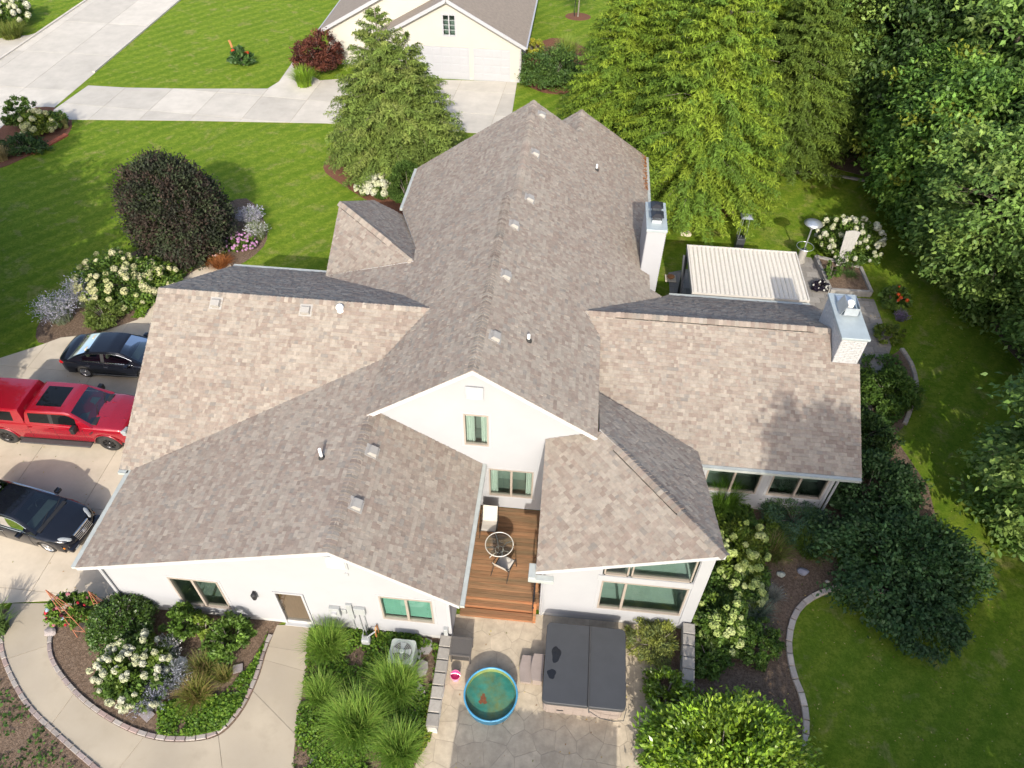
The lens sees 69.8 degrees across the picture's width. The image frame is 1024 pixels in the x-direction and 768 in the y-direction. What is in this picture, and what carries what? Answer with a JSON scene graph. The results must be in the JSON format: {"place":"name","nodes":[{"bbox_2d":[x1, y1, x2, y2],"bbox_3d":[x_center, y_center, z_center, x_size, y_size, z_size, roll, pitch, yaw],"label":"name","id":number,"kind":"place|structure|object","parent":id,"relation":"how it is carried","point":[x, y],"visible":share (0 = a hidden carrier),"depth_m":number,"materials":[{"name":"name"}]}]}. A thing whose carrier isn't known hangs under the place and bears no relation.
{"place":"outdoors","nodes":[
{"label":"outdoors","id":0,"kind":"place"},
{"bbox_2d":[0,0,175,127],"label":"road","id":1,"kind":"structure","parent":0,"point":[55,64],"depth_m":56.33,"materials":[{"name":"concrete"}]},
{"bbox_2d":[0,263,230,602],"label":"driveway","id":2,"kind":"structure","parent":0,"point":[30,573],"depth_m":28.51,"materials":[{"name":"concrete"}]},
{"bbox_2d":[0,479,99,552],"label":"black coupe car","id":3,"kind":"object","parent":2,"relation":"on","point":[49,521],"visible":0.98,"depth_m":25.92,"materials":[{"name":"paint"}]},
{"bbox_2d":[0,377,134,450],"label":"pickup truck","id":4,"kind":"object","parent":2,"relation":"on","point":[34,411],"visible":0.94,"depth_m":28.74,"materials":[{"name":"red paint"}]},
{"bbox_2d":[59,332,148,377],"bbox_3d":[-17.131,-1.328,32.162,4.800,1.442,2.248,4,46,3],"label":"black saloon car","id":5,"kind":"object","parent":2,"relation":"on","point":[116,354],"visible":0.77,"depth_m":31.61,"materials":[{"name":"paint"}]},
{"bbox_2d":[54,62,516,132],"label":"neighbour driveway","id":6,"kind":"structure","parent":0,"point":[480,105],"depth_m":50.42,"materials":[{"name":"concrete"}]},
{"bbox_2d":[318,0,537,82],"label":"neighbour house","id":7,"kind":"structure","parent":0,"point":[483,40],"depth_m":51.94,"materials":[{"name":"beige"}]},
{"bbox_2d":[406,45,469,79],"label":"garage door","id":8,"kind":"structure","parent":7,"relation":"in","point":[447,62],"depth_m":52.59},
{"bbox_2d":[473,48,510,81],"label":"garage door","id":9,"kind":"structure","parent":7,"relation":"in","point":[489,64],"depth_m":52.45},
{"bbox_2d":[0,0,1023,767],"bbox_3d":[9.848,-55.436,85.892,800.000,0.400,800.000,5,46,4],"label":"ground","id":10,"kind":"structure","parent":0,"point":[58,214],"depth_m":38.43,"materials":[{"name":"plant"}]},
{"bbox_2d":[0,0,36,25],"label":"hydrangea","id":11,"kind":"object","parent":10,"relation":"on","point":[20,13],"visible":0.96,"depth_m":58.48,"materials":[{"name":"white plant"}]},
{"bbox_2d":[0,107,71,167],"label":"mulch bed","id":12,"kind":"object","parent":10,"relation":"on","point":[5,130],"visible":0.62,"depth_m":47.11,"materials":[{"name":"red soil"}]},
{"bbox_2d":[0,94,36,126],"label":"street shrub","id":13,"kind":"object","parent":12,"relation":"on","point":[11,118],"visible":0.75,"depth_m":46.65,"materials":[{"name":"green plant"}]},
{"bbox_2d":[0,131,54,156],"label":"street shrub","id":14,"kind":"object","parent":12,"relation":"on","point":[21,146],"visible":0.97,"depth_m":45.18,"materials":[{"name":"green plant"}]},
{"bbox_2d":[17,108,59,136],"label":"hydrangea","id":15,"kind":"object","parent":12,"relation":"on","point":[38,115],"visible":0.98,"depth_m":46.39,"materials":[{"name":"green plant"}]},
{"bbox_2d":[0,609,90,767],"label":"mulch bed","id":16,"kind":"object","parent":10,"relation":"on","point":[14,742],"visible":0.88,"depth_m":21.77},
{"bbox_2d":[0,687,73,767],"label":"ground cover","id":17,"kind":"object","parent":16,"relation":"on","point":[36,735],"visible":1,"depth_m":21.65,"materials":[{"name":"green plant"}]},
{"bbox_2d":[36,198,267,342],"bbox_3d":[-17.740,-5.843,37.558,5.278,0.059,13.642,29,52,25],"label":"mulch bed","id":18,"kind":"object","parent":10,"relation":"on","point":[46,332],"visible":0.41,"depth_m":35.04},
{"bbox_2d":[26,289,82,325],"bbox_3d":[-21.328,-3.579,34.207,2.475,1.574,2.534,21,50,19],"label":"russian sage","id":19,"kind":"object","parent":18,"relation":"on","point":[60,316],"visible":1,"depth_m":34.20,"materials":[{"name":"purple plant"}]},
{"bbox_2d":[80,295,130,330],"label":"bed perennial","id":20,"kind":"object","parent":18,"relation":"on","point":[92,321],"visible":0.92,"depth_m":34.10,"materials":[{"name":"green plant"}]},
{"bbox_2d":[67,246,184,314],"bbox_3d":[-18.830,-5.251,35.624,5.732,2.042,4.442,5,46,4],"label":"hydrangea","id":21,"kind":"object","parent":18,"relation":"on","point":[138,275],"visible":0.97,"depth_m":35.24,"materials":[{"name":"white plant"}]},
{"bbox_2d":[106,147,240,275],"bbox_3d":[-17.282,-9.240,37.145,6.423,5.422,5.893,5,46,4],"label":"copper beech","id":22,"kind":"object","parent":18,"relation":"on","point":[209,228],"visible":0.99,"depth_m":36.15,"materials":[{"name":"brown plant"}]},
{"bbox_2d":[3,603,308,767],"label":"walkway","id":23,"kind":"structure","parent":10,"relation":"on","point":[259,732],"depth_m":22.26,"materials":[{"name":"concrete"}]},
{"bbox_2d":[0,636,99,767],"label":"garden edging","id":24,"kind":"object","parent":23,"relation":"on","point":[66,742],"visible":0.97,"depth_m":22.22,"materials":[{"name":"stone"}]},
{"bbox_2d":[52,605,281,741],"bbox_3d":[-11.624,9.086,23.294,7.566,0.068,4.013,5,46,4],"label":"mulch bed","id":25,"kind":"object","parent":10,"relation":"on","point":[74,658],"visible":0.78,"depth_m":23.49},
{"bbox_2d":[68,602,89,626],"bbox_3d":[-14.236,7.673,24.175,0.740,0.560,0.740,5,46,4],"label":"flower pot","id":26,"kind":"object","parent":25,"relation":"on","point":[81,623],"visible":0.17,"depth_m":24.14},
{"bbox_2d":[42,589,97,629],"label":"potted flowers","id":27,"kind":"object","parent":26,"relation":"in","point":[52,611],"visible":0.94,"depth_m":23.52,"materials":[{"name":"green plant"}]},
{"bbox_2d":[82,592,159,656],"bbox_3d":[-12.728,7.615,23.703,2.387,1.520,2.386,5,46,4],"label":"boxwood","id":28,"kind":"object","parent":25,"relation":"on","point":[97,634],"visible":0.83,"depth_m":23.40,"materials":[{"name":"green plant"}]},
{"bbox_2d":[86,628,176,713],"bbox_3d":[-11.628,8.711,22.566,2.856,1.666,2.507,25,51,21],"label":"hydrangea","id":29,"kind":"object","parent":25,"relation":"on","point":[112,677],"visible":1,"depth_m":22.20,"materials":[{"name":"white plant"}]},
{"bbox_2d":[47,626,272,740],"bbox_3d":[-11.725,9.203,23.118,7.415,0.118,3.542,5,46,4],"label":"garden edging","id":30,"kind":"object","parent":25,"relation":"on","point":[84,699],"visible":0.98,"depth_m":22.41,"materials":[{"name":"stone"}]},
{"bbox_2d":[157,601,204,643],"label":"upright shrub","id":31,"kind":"object","parent":25,"relation":"on","point":[181,615],"visible":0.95,"depth_m":23.53,"materials":[{"name":"green plant"}]},
{"bbox_2d":[168,666,219,714],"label":"daylily","id":32,"kind":"object","parent":25,"relation":"on","point":[191,690],"visible":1,"depth_m":22.44,"materials":[{"name":"green plant"}]},
{"bbox_2d":[176,647,228,686],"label":"daylily","id":33,"kind":"object","parent":25,"relation":"on","point":[201,663],"visible":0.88,"depth_m":23.02,"materials":[{"name":"green plant"}]},
{"bbox_2d":[155,631,267,736],"bbox_3d":[-8.939,9.573,22.668,4.046,0.267,1.924,-32,54,-27],"label":"ground cover","id":34,"kind":"object","parent":25,"relation":"on","point":[223,711],"visible":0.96,"depth_m":22.25,"materials":[{"name":"green plant"}]},
{"bbox_2d":[198,609,257,667],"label":"upright shrub","id":35,"kind":"object","parent":25,"relation":"on","point":[216,638],"visible":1,"depth_m":23.31,"materials":[{"name":"green plant"}]},
{"bbox_2d":[288,27,344,74],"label":"burgundy shrub","id":36,"kind":"object","parent":10,"relation":"on","point":[322,59],"visible":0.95,"depth_m":52.50,"materials":[{"name":"red plant"}]},
{"bbox_2d":[323,153,408,214],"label":"mulch bed","id":37,"kind":"object","parent":10,"relation":"on","point":[390,203],"visible":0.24,"depth_m":43.29,"materials":[{"name":"red soil"}]},
{"bbox_2d":[353,172,390,199],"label":"hydrangea","id":38,"kind":"object","parent":37,"relation":"on","point":[375,187],"visible":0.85,"depth_m":41.62,"materials":[{"name":"white plant"}]},
{"bbox_2d":[323,5,468,188],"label":"hemlock tree","id":39,"kind":"object","parent":37,"relation":"on","point":[389,116],"visible":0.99,"depth_m":40.73,"materials":[{"name":"plant"}]},
{"bbox_2d":[386,159,419,204],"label":"evergreen","id":40,"kind":"object","parent":37,"relation":"on","point":[396,194],"visible":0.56,"depth_m":40.37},
{"bbox_2d":[293,625,439,767],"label":"mulch bed","id":41,"kind":"object","parent":10,"relation":"on","point":[302,757],"visible":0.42,"depth_m":23.09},
{"bbox_2d":[295,665,345,714],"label":"maiden grass","id":42,"kind":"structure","parent":41,"relation":"on","point":[322,688],"depth_m":22.40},
{"bbox_2d":[292,614,354,673],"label":"maiden grass","id":43,"kind":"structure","parent":41,"relation":"on","point":[326,642],"depth_m":23.21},
{"bbox_2d":[310,677,400,767],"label":"maiden grass","id":44,"kind":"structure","parent":41,"relation":"on","point":[349,717],"depth_m":21.49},
{"bbox_2d":[291,628,438,767],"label":"ground cover","id":45,"kind":"object","parent":41,"relation":"on","point":[350,670],"visible":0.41,"depth_m":22.49,"materials":[{"name":"green plant"}]},
{"bbox_2d":[360,643,432,716],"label":"maiden grass","id":46,"kind":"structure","parent":41,"relation":"on","point":[401,677],"depth_m":22.34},
{"bbox_2d":[363,708,434,767],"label":"maiden grass","id":47,"kind":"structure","parent":41,"relation":"on","point":[398,742],"depth_m":21.11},
{"bbox_2d":[388,638,421,674],"bbox_3d":[-3.446,8.631,23.228,0.960,0.872,0.960,5,46,4],"label":"air conditioner","id":48,"kind":"object","parent":41,"relation":"on","point":[409,646],"visible":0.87,"depth_m":23.00,"materials":[{"name":"metal"}]},
{"bbox_2d":[71,100,870,644],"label":"house","id":49,"kind":"structure","parent":10,"relation":"on","point":[375,416],"depth_m":25.19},
{"bbox_2d":[163,575,234,610],"bbox_3d":[-9.934,6.396,23.810,2.000,2.130,0.945,5,46,4],"label":"window","id":50,"kind":"structure","parent":49,"relation":"in","point":[205,593],"depth_m":24.14,"materials":[{"name":"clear glass"}]},
{"bbox_2d":[272,591,314,627],"bbox_3d":[-7.006,7.227,23.638,0.980,2.150,0.260,5,46,4],"label":"door","id":51,"kind":"structure","parent":49,"relation":"in","point":[295,605],"depth_m":23.72,"materials":[{"name":"brown wood"}]},
{"bbox_2d":[375,594,437,624],"bbox_3d":[-3.226,6.733,23.178,2.040,1.800,0.945,5,46,4],"label":"window","id":52,"kind":"structure","parent":49,"relation":"in","point":[395,608],"depth_m":23.07,"materials":[{"name":"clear glass"}]},
{"bbox_2d":[460,412,490,447],"bbox_3d":[-1.129,1.214,24.429,1.210,1.890,0.945,5,46,4],"label":"window","id":53,"kind":"structure","parent":49,"relation":"in","point":[475,427],"depth_m":24.39,"materials":[{"name":"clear glass"}]},
{"bbox_2d":[486,467,535,499],"bbox_3d":[0.010,3.228,26.353,1.960,1.910,0.945,5,46,4],"label":"window","id":54,"kind":"structure","parent":49,"relation":"in","point":[501,482],"depth_m":26.58,"materials":[{"name":"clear glass"}]},
{"bbox_2d":[593,573,690,616],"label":"window","id":55,"kind":"structure","parent":49,"relation":"in","point":[614,596],"depth_m":24.28,"materials":[{"name":"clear glass"}]},
{"bbox_2d":[603,562,698,582],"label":"window","id":56,"kind":"structure","parent":49,"relation":"in","point":[677,572],"depth_m":22.57,"materials":[{"name":"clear glass"}]},
{"bbox_2d":[704,470,764,494],"bbox_3d":[8.042,3.179,26.937,2.340,1.730,0.945,5,46,4],"label":"window","id":57,"kind":"structure","parent":49,"relation":"in","point":[750,480],"depth_m":27.57,"materials":[{"name":"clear glass"}]},
{"bbox_2d":[755,474,831,500],"bbox_3d":[10.360,3.366,26.792,2.360,1.730,0.945,5,46,4],"label":"window","id":58,"kind":"structure","parent":49,"relation":"in","point":[811,485],"depth_m":27.35,"materials":[{"name":"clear glass"}]},
{"bbox_2d":[459,506,541,622],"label":"deck","id":59,"kind":"structure","parent":10,"relation":"on","point":[494,595],"depth_m":25.23,"materials":[{"name":"brown wood"}]},
{"bbox_2d":[523,38,592,94],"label":"mulch bed","id":60,"kind":"object","parent":10,"relation":"on","point":[547,42],"visible":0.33,"depth_m":55.69,"materials":[{"name":"red soil"}]},
{"bbox_2d":[517,40,583,88],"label":"privet shrub","id":61,"kind":"object","parent":60,"relation":"on","point":[540,71],"visible":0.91,"depth_m":51.53,"materials":[{"name":"green plant"}]},
{"bbox_2d":[650,180,765,226],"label":"mulch bed","id":62,"kind":"object","parent":10,"relation":"on","point":[724,211],"visible":0.06,"depth_m":42.23,"materials":[{"name":"red soil"}]},
{"bbox_2d":[554,0,668,137],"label":"hemlock tree","id":63,"kind":"object","parent":62,"relation":"on","point":[624,21],"visible":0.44,"depth_m":41.62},
{"bbox_2d":[599,0,710,182],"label":"hemlock tree","id":64,"kind":"object","parent":62,"relation":"on","point":[677,9],"visible":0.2,"depth_m":39.77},
{"bbox_2d":[619,0,791,255],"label":"hemlock tree","id":65,"kind":"object","parent":62,"relation":"on","point":[720,91],"visible":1,"depth_m":36.64,"materials":[{"name":"plant"}]},
{"bbox_2d":[746,0,855,189],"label":"hemlock tree","id":66,"kind":"object","parent":62,"relation":"on","point":[805,87],"visible":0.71,"depth_m":40.01,"materials":[{"name":"plant"}]},
{"bbox_2d":[749,0,810,64],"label":"hemlock tree","id":67,"kind":"object","parent":10,"relation":"on","point":[778,8],"visible":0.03,"depth_m":40.88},
{"bbox_2d":[655,434,944,767],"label":"mulch bed","id":68,"kind":"object","parent":10,"relation":"on","point":[780,679],"visible":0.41,"depth_m":24.55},
{"bbox_2d":[622,616,681,670],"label":"shrub","id":69,"kind":"object","parent":68,"relation":"on","point":[656,654],"visible":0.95,"depth_m":23.51,"materials":[{"name":"green plant"}]},
{"bbox_2d":[639,665,695,716],"bbox_3d":[4.797,9.484,22.485,1.729,1.069,1.752,5,46,4],"label":"laurel","id":70,"kind":"object","parent":68,"relation":"on","point":[654,689],"visible":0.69,"depth_m":22.48,"materials":[{"name":"green plant"}]},
{"bbox_2d":[680,622,694,696],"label":"stone wall","id":71,"kind":"structure","parent":68,"relation":"on","point":[687,660],"depth_m":23.22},
{"bbox_2d":[679,637,734,683],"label":"bed shrub","id":72,"kind":"object","parent":68,"relation":"on","point":[714,665],"visible":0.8,"depth_m":23.13,"materials":[{"name":"green plant"}]},
{"bbox_2d":[691,588,751,658],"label":"hydrangea","id":73,"kind":"object","parent":68,"relation":"on","point":[733,619],"visible":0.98,"depth_m":23.71,"materials":[{"name":"green plant"}]},
{"bbox_2d":[707,472,750,516],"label":"maiden grass","id":74,"kind":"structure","parent":68,"relation":"on","point":[731,501],"depth_m":27.07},
{"bbox_2d":[626,684,833,767],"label":"laurel","id":75,"kind":"object","parent":68,"relation":"on","point":[713,725],"visible":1,"depth_m":20.63,"materials":[{"name":"green plant"}]},
{"bbox_2d":[695,502,771,638],"bbox_3d":[7.800,6.403,25.741,2.549,0.598,5.967,11,47,9],"label":"ground cover","id":76,"kind":"object","parent":68,"relation":"on","point":[714,577],"visible":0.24,"depth_m":25.44,"materials":[{"name":"green plant"}]},
{"bbox_2d":[715,511,771,591],"bbox_3d":[8.112,5.835,25.781,2.220,1.447,3.435,5,46,4],"label":"hydrangea","id":77,"kind":"object","parent":68,"relation":"on","point":[748,554],"visible":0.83,"depth_m":25.52,"materials":[{"name":"green plant"}]},
{"bbox_2d":[720,567,768,612],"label":"hydrangea","id":78,"kind":"object","parent":68,"relation":"on","point":[735,583],"visible":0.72,"depth_m":24.59,"materials":[{"name":"green plant"}]},
{"bbox_2d":[734,614,786,671],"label":"bed shrub","id":79,"kind":"object","parent":68,"relation":"on","point":[774,645],"visible":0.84,"depth_m":23.47,"materials":[{"name":"green plant"}]},
{"bbox_2d":[756,525,798,570],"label":"daylily","id":80,"kind":"object","parent":68,"relation":"on","point":[778,553],"visible":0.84,"depth_m":26.02,"materials":[{"name":"green plant"}]},
{"bbox_2d":[756,479,831,558],"bbox_3d":[10.533,4.742,27.001,2.835,1.266,3.227,-32,55,-28],"label":"juniper","id":81,"kind":"object","parent":68,"relation":"on","point":[772,507],"visible":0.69,"depth_m":26.81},
{"bbox_2d":[781,523,837,567],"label":"daylily","id":82,"kind":"object","parent":68,"relation":"on","point":[800,550],"visible":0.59,"depth_m":26.11,"materials":[{"name":"green plant"}]},
{"bbox_2d":[825,444,933,516],"bbox_3d":[13.513,3.699,27.267,3.609,2.380,3.406,-27,52,-24],"label":"viburnum","id":83,"kind":"object","parent":68,"relation":"on","point":[892,474],"visible":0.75,"depth_m":26.88,"materials":[{"name":"green plant"}]},
{"bbox_2d":[804,495,1002,643],"bbox_3d":[13.301,6.030,24.955,6.550,2.487,5.512,5,46,4],"label":"viburnum","id":84,"kind":"object","parent":68,"relation":"on","point":[915,535],"visible":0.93,"depth_m":24.67,"materials":[{"name":"green plant"}]},
{"bbox_2d":[785,585,887,746],"bbox_3d":[10.059,8.880,23.744,3.028,0.137,8.186,35,55,28],"label":"garden edging","id":85,"kind":"object","parent":10,"relation":"on","point":[802,604],"visible":0.67,"depth_m":23.70,"materials":[{"name":"stone"}]},
{"bbox_2d":[813,255,872,296],"bbox_3d":[16.904,-5.547,37.540,2.370,0.330,2.906,5,46,4],"label":"raised bed","id":86,"kind":"object","parent":10,"relation":"on","point":[859,286],"visible":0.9,"depth_m":37.09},
{"bbox_2d":[811,213,888,270],"bbox_3d":[17.774,-7.577,38.197,4.046,2.344,3.710,5,46,4],"label":"hydrangea","id":87,"kind":"object","parent":10,"relation":"on","point":[869,243],"visible":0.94,"depth_m":37.74,"materials":[{"name":"white plant"}]},
{"bbox_2d":[872,350,912,433],"bbox_3d":[14.551,1.406,31.075,10.705,0.063,3.178,-30,54,-26],"label":"mulch bed","id":88,"kind":"object","parent":10,"relation":"on","point":[899,425],"visible":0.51,"depth_m":32.84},
{"bbox_2d":[860,402,905,457],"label":"bed shrub","id":89,"kind":"object","parent":88,"relation":"on","point":[884,437],"visible":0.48,"depth_m":29.22,"materials":[{"name":"green plant"}]},
{"bbox_2d":[860,353,909,439],"bbox_3d":[16.104,0.620,31.556,2.271,0.416,6.123,16,48,14],"label":"ground cover","id":90,"kind":"object","parent":88,"relation":"on","point":[884,358],"visible":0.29,"depth_m":32.95,"materials":[{"name":"green plant"}]},
{"bbox_2d":[860,361,926,416],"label":"bed shrub","id":91,"kind":"object","parent":88,"relation":"on","point":[906,391],"visible":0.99,"depth_m":31.09,"materials":[{"name":"green plant"}]},
{"bbox_2d":[878,284,912,310],"bbox_3d":[18.704,-4.250,35.758,1.790,1.262,1.564,5,46,4],"label":"canna","id":92,"kind":"object","parent":10,"relation":"on","point":[889,295],"visible":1,"depth_m":35.54,"materials":[{"name":"green plant"}]},
{"bbox_2d":[878,570,975,668],"bbox_3d":[13.503,7.514,23.965,3.032,1.856,3.062,-29,53,-25],"label":"viburnum","id":93,"kind":"object","parent":10,"relation":"on","point":[953,632],"visible":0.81,"depth_m":23.56,"materials":[{"name":"green plant"}]},
{"bbox_2d":[949,367,1023,561],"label":"broadleaf tree","id":94,"kind":"object","parent":10,"relation":"on","point":[1000,466],"visible":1,"depth_m":24.93,"materials":[{"name":"green plant"}]},
{"bbox_2d":[415,614,655,767],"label":"patio","id":95,"kind":"structure","parent":0,"point":[526,733],"depth_m":22.24,"materials":[{"name":"stone"}]},
{"bbox_2d":[426,635,451,732],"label":"stone wall","id":96,"kind":"structure","parent":95,"relation":"on","point":[436,697],"depth_m":22.54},
{"bbox_2d":[449,636,472,663],"bbox_3d":[-1.611,8.534,23.510,0.680,0.589,0.620,5,46,4],"label":"side table","id":97,"kind":"object","parent":95,"relation":"on","point":[461,648],"visible":1,"depth_m":23.33,"materials":[{"name":"plastic"}]},
{"bbox_2d":[463,667,517,724],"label":"paddling pool","id":98,"kind":"structure","parent":95,"relation":"on","point":[490,695],"depth_m":22.54,"materials":[{"name":"plastic"}]},
{"bbox_2d":[519,653,543,684],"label":"spa steps","id":99,"kind":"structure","parent":95,"relation":"on","point":[531,667],"depth_m":23.09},
{"bbox_2d":[542,622,626,721],"bbox_3d":[2.267,8.998,22.841,2.554,0.994,2.723,5,46,4],"label":"hot tub","id":100,"kind":"object","parent":95,"relation":"on","point":[584,671],"visible":1,"depth_m":22.43,"materials":[{"name":"plastic"}]},
{"bbox_2d":[668,255,890,409],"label":"terrace","id":101,"kind":"structure","parent":0,"point":[818,299],"depth_m":36.35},
{"bbox_2d":[677,244,809,302],"bbox_3d":[10.460,-4.083,34.218,5.261,2.950,3.560,5,46,4],"label":"pergola","id":102,"kind":"object","parent":101,"relation":"on","point":[707,251],"visible":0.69,"depth_m":33.09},
{"bbox_2d":[793,36,1023,362],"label":"woodland floor","id":103,"kind":"structure","parent":0,"point":[850,168],"depth_m":45.33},
{"bbox_2d":[816,0,890,159],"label":"hemlock tree","id":104,"kind":"object","parent":103,"relation":"on","point":[855,19],"visible":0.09,"depth_m":41.49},
{"bbox_2d":[795,0,975,145],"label":"broadleaf tree","id":105,"kind":"object","parent":103,"relation":"on","point":[864,44],"visible":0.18,"depth_m":41.00,"materials":[{"name":"green plant"}]},
{"bbox_2d":[839,0,1020,155],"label":"broadleaf tree","id":106,"kind":"object","parent":103,"relation":"on","point":[926,14],"visible":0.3,"depth_m":39.70,"materials":[{"name":"green plant"}]},
{"bbox_2d":[847,36,1023,251],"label":"broadleaf tree","id":107,"kind":"object","parent":103,"relation":"on","point":[983,89],"visible":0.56,"depth_m":35.90,"materials":[{"name":"green plant"}]},
{"bbox_2d":[869,0,1023,177],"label":"broadleaf tree","id":108,"kind":"object","parent":103,"relation":"on","point":[1009,11],"visible":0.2,"depth_m":35.96,"materials":[{"name":"green plant"}]},
{"bbox_2d":[891,113,1023,333],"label":"broadleaf tree","id":109,"kind":"object","parent":103,"relation":"on","point":[975,273],"visible":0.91,"depth_m":31.44,"materials":[{"name":"green plant"}]},
{"bbox_2d":[983,32,1023,147],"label":"broadleaf tree","id":110,"kind":"object","parent":103,"relation":"on","point":[1009,65],"visible":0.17,"depth_m":33.07,"materials":[{"name":"green plant"}]},
{"bbox_2d":[987,258,1023,370],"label":"broadleaf tree","id":111,"kind":"object","parent":103,"relation":"on","point":[1013,331],"visible":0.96,"depth_m":30.85,"materials":[{"name":"green plant"}]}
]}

